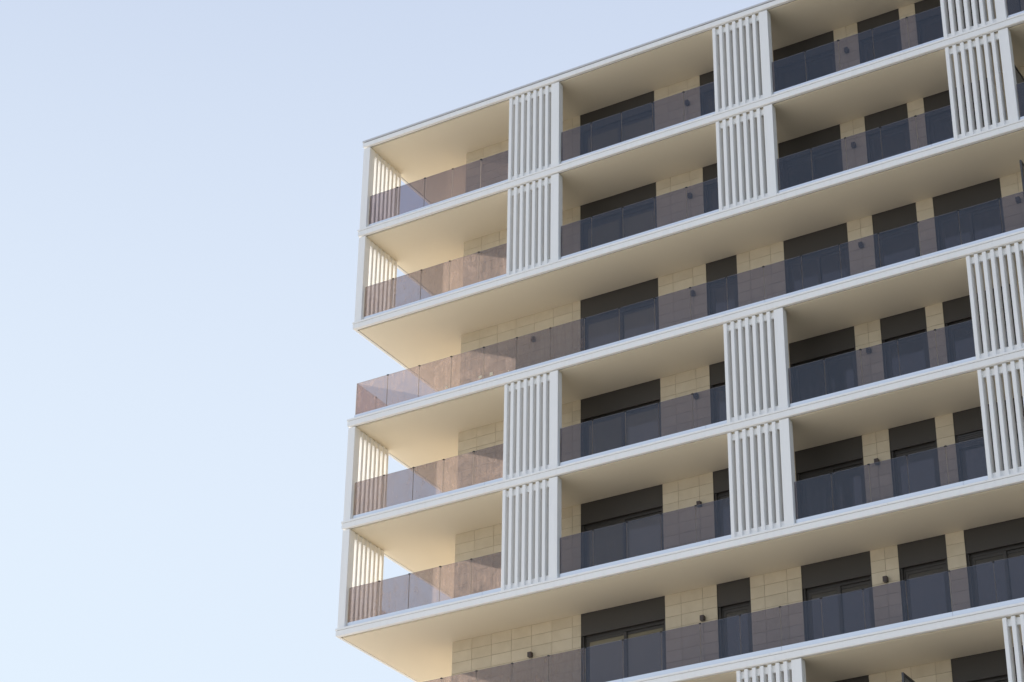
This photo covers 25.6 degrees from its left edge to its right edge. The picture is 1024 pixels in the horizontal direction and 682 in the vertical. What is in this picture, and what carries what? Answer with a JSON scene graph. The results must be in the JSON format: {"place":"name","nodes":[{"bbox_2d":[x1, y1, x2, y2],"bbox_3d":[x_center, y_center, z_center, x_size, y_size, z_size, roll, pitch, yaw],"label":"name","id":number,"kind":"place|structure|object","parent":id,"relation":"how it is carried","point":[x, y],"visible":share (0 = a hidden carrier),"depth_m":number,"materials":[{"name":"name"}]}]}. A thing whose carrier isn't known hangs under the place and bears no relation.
{"place":"outdoors","nodes":[
{"label":"outdoors","id":0,"kind":"place"},
{"bbox_2d":[0,0,766,681],"label":"sky","id":1,"kind":"structure","parent":0,"point":[183,361],"materials":[{"name":"blue"}]},
{"label":"ground","id":2,"kind":"structure","parent":0,"visible":0},
{"bbox_2d":[335,0,1023,681],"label":"apartment building","id":3,"kind":"structure","parent":2,"relation":"on","point":[581,456],"depth_m":56.33,"materials":[{"name":"concrete"}]},
{"bbox_2d":[527,651,532,657],"bbox_3d":[0.450,7.782,55.908,0.100,0.122,0.125,-16,-34,27],"label":"wall lamp","id":4,"kind":"object","parent":3,"relation":"attached to","point":[530,654],"visible":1,"depth_m":55.87,"materials":[{"name":"black metal"}]},
{"bbox_2d":[580,91,654,154],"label":"window","id":5,"kind":"structure","parent":3,"relation":"in","point":[636,122],"depth_m":62.34,"materials":[{"name":"glass"}]},
{"bbox_2d":[580,182,656,250],"bbox_3d":[2.925,-2.696,60.507,2.342,2.810,0.296,-16,-34,27],"label":"window","id":6,"kind":"structure","parent":3,"relation":"in","point":[636,218],"depth_m":60.83,"materials":[{"name":"glass"}]},
{"bbox_2d":[580,278,658,350],"bbox_3d":[2.884,-0.085,59.029,2.342,2.810,0.296,-16,-34,27],"label":"window","id":7,"kind":"structure","parent":3,"relation":"in","point":[636,319],"depth_m":59.32,"materials":[{"name":"black glass"}]},
{"bbox_2d":[581,378,660,456],"bbox_3d":[2.843,2.525,57.551,2.342,2.810,0.296,-16,-34,27],"label":"window","id":8,"kind":"structure","parent":3,"relation":"in","point":[642,424],"depth_m":57.82,"materials":[{"name":"black glass"}]},
{"bbox_2d":[581,484,663,568],"bbox_3d":[2.802,5.136,56.073,2.342,2.810,0.296,-16,-34,27],"label":"window","id":9,"kind":"structure","parent":3,"relation":"in","point":[642,536],"depth_m":56.32,"materials":[{"name":"glass"}]},
{"bbox_2d":[581,596,665,681],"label":"window","id":10,"kind":"structure","parent":3,"relation":"in","point":[642,654],"depth_m":54.82,"materials":[{"name":"glass"}]},
{"bbox_2d":[693,392,698,398],"bbox_3d":[4.623,1.383,56.670,0.100,0.122,0.125,-16,-34,27],"label":"wall lamp","id":11,"kind":"object","parent":3,"relation":"attached to","point":[696,395],"visible":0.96,"depth_m":56.63,"materials":[{"name":"black metal"}]},
{"bbox_2d":[696,501,701,507],"bbox_3d":[4.582,3.994,55.192,0.100,0.122,0.125,-16,-34,27],"label":"wall lamp","id":12,"kind":"object","parent":3,"relation":"attached to","point":[698,503],"visible":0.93,"depth_m":55.16,"materials":[{"name":"black metal"}]},
{"bbox_2d":[700,615,704,621],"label":"wall lamp","id":13,"kind":"object","parent":3,"relation":"attached to","point":[702,618],"visible":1,"depth_m":53.67,"materials":[{"name":"black metal"}]},
{"bbox_2d":[699,71,714,115],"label":"window","id":14,"kind":"structure","parent":3,"relation":"in","point":[707,94],"depth_m":61.04,"materials":[{"name":"glass"}]},
{"bbox_2d":[703,163,718,212],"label":"window","id":15,"kind":"structure","parent":3,"relation":"in","point":[710,188],"depth_m":59.55,"materials":[{"name":"glass"}]},
{"bbox_2d":[709,361,726,423],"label":"window","id":16,"kind":"structure","parent":3,"relation":"in","point":[717,395],"depth_m":56.56,"materials":[{"name":"glass"}]},
{"bbox_2d":[713,468,730,537],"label":"window","id":17,"kind":"structure","parent":3,"relation":"in","point":[722,520],"depth_m":55.06,"materials":[{"name":"glass"}]},
{"bbox_2d":[706,255,738,315],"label":"window","id":18,"kind":"structure","parent":3,"relation":"in","point":[717,290],"depth_m":57.95,"materials":[{"name":"black glass"}]},
{"bbox_2d":[717,577,752,658],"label":"window","id":19,"kind":"structure","parent":3,"relation":"in","point":[733,597],"depth_m":53.45,"materials":[{"name":"glass"}]},
{"bbox_2d":[773,31,835,91],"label":"window","id":20,"kind":"structure","parent":3,"relation":"in","point":[790,71],"depth_m":59.74,"materials":[{"name":"glass"}]},
{"bbox_2d":[778,124,842,189],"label":"window","id":21,"kind":"structure","parent":3,"relation":"in","point":[795,169],"depth_m":58.23,"materials":[{"name":"glass"}]},
{"bbox_2d":[783,223,849,293],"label":"window","id":22,"kind":"structure","parent":3,"relation":"in","point":[819,267],"depth_m":56.73,"materials":[{"name":"black glass"}]},
{"bbox_2d":[789,326,857,402],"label":"window","id":23,"kind":"structure","parent":3,"relation":"in","point":[807,380],"depth_m":55.23,"materials":[{"name":"glass"}]},
{"bbox_2d":[795,435,866,518],"bbox_3d":[7.633,3.745,53.483,1.753,2.810,0.296,-16,-34,27],"label":"window","id":24,"kind":"structure","parent":3,"relation":"in","point":[814,495],"depth_m":53.72,"materials":[{"name":"black glass"}]},
{"bbox_2d":[801,551,874,641],"bbox_3d":[7.592,6.355,52.006,1.753,2.810,0.296,-16,-34,27],"label":"window","id":25,"kind":"structure","parent":3,"relation":"in","point":[843,613],"depth_m":52.22,"materials":[{"name":"glass"}]},
{"bbox_2d":[834,675,868,681],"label":"window","id":26,"kind":"structure","parent":3,"relation":"in","point":[865,678],"depth_m":50.91,"materials":[{"name":"brown metal"}]},
{"bbox_2d":[858,241,863,248],"bbox_3d":[8.666,-2.380,56.002,0.100,0.122,0.125,-16,-34,27],"label":"wall lamp","id":27,"kind":"object","parent":3,"relation":"attached to","point":[860,245],"visible":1,"depth_m":55.96,"materials":[{"name":"black metal"}]},
{"bbox_2d":[866,347,871,353],"bbox_3d":[8.625,0.231,54.524,0.100,0.122,0.125,-16,-34,27],"label":"wall lamp","id":28,"kind":"object","parent":3,"relation":"attached to","point":[868,350],"visible":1,"depth_m":54.48,"materials":[{"name":"black metal"}]},
{"bbox_2d":[874,458,879,464],"bbox_3d":[8.584,2.841,53.046,0.100,0.122,0.125,-16,-34,27],"label":"wall lamp","id":29,"kind":"object","parent":3,"relation":"attached to","point":[877,460],"visible":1,"depth_m":53.01,"materials":[{"name":"black metal"}]},
{"bbox_2d":[857,9,901,63],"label":"window","id":30,"kind":"structure","parent":3,"relation":"in","point":[886,38],"depth_m":58.76,"materials":[{"name":"glass"}]},
{"bbox_2d":[882,576,888,582],"bbox_3d":[8.543,5.452,51.568,0.100,0.122,0.125,-16,-34,27],"label":"wall lamp","id":31,"kind":"object","parent":3,"relation":"attached to","point":[885,579],"visible":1,"depth_m":51.52,"materials":[{"name":"black metal"}]},
{"bbox_2d":[864,103,910,162],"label":"window","id":32,"kind":"structure","parent":3,"relation":"in","point":[895,137],"depth_m":57.26,"materials":[{"name":"glass"}]},
{"bbox_2d":[872,202,919,268],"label":"window","id":33,"kind":"structure","parent":3,"relation":"in","point":[900,244],"depth_m":55.75,"materials":[{"name":"glass"}]},
{"bbox_2d":[880,307,929,379],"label":"window","id":34,"kind":"structure","parent":3,"relation":"in","point":[913,352],"depth_m":54.25,"materials":[{"name":"black glass"}]},
{"bbox_2d":[888,417,940,496],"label":"window","id":35,"kind":"structure","parent":3,"relation":"in","point":[923,467],"depth_m":52.75,"materials":[{"name":"glass"}]},
{"bbox_2d":[897,534,951,621],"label":"window","id":36,"kind":"structure","parent":3,"relation":"in","point":[929,595],"depth_m":51.25,"materials":[{"name":"black glass"}]},
{"bbox_2d":[914,0,980,44],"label":"window","id":37,"kind":"structure","parent":3,"relation":"in","point":[929,25],"depth_m":58.07,"materials":[{"name":"glass"}]},
{"bbox_2d":[923,78,991,144],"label":"window","id":38,"kind":"structure","parent":3,"relation":"in","point":[939,127],"depth_m":56.56,"materials":[{"name":"glass"}]},
{"bbox_2d":[932,178,1005,250],"bbox_3d":[11.159,-2.468,54.592,1.737,2.810,0.296,-16,-34,27],"label":"window","id":39,"kind":"structure","parent":3,"relation":"in","point":[983,220],"depth_m":54.89,"materials":[{"name":"glass"}]},
{"bbox_2d":[942,284,1016,362],"bbox_3d":[11.118,0.143,53.114,1.737,2.810,0.296,-16,-34,27],"label":"window","id":40,"kind":"structure","parent":3,"relation":"in","point":[960,345],"depth_m":53.57,"materials":[{"name":"black glass"}]},
{"bbox_2d":[951,645,1023,681],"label":"window","id":41,"kind":"structure","parent":3,"relation":"in","point":[991,666],"depth_m":49.44,"materials":[{"name":"brown metal"}]},
{"bbox_2d":[953,396,1023,481],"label":"window","id":42,"kind":"structure","parent":3,"relation":"in","point":[968,425],"depth_m":52.04,"materials":[{"name":"black glass"}]},
{"bbox_2d":[963,517,1023,607],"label":"window","id":43,"kind":"structure","parent":3,"relation":"in","point":[1004,540],"depth_m":50.47,"materials":[{"name":"black glass"}]},
{"bbox_2d":[1015,196,1020,203],"bbox_3d":[12.151,-3.383,54.133,0.100,0.122,0.125,-16,-34,27],"label":"wall lamp","id":44,"kind":"object","parent":3,"relation":"attached to","point":[1018,199],"visible":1,"depth_m":54.10,"materials":[{"name":"brown paint"}]}
]}

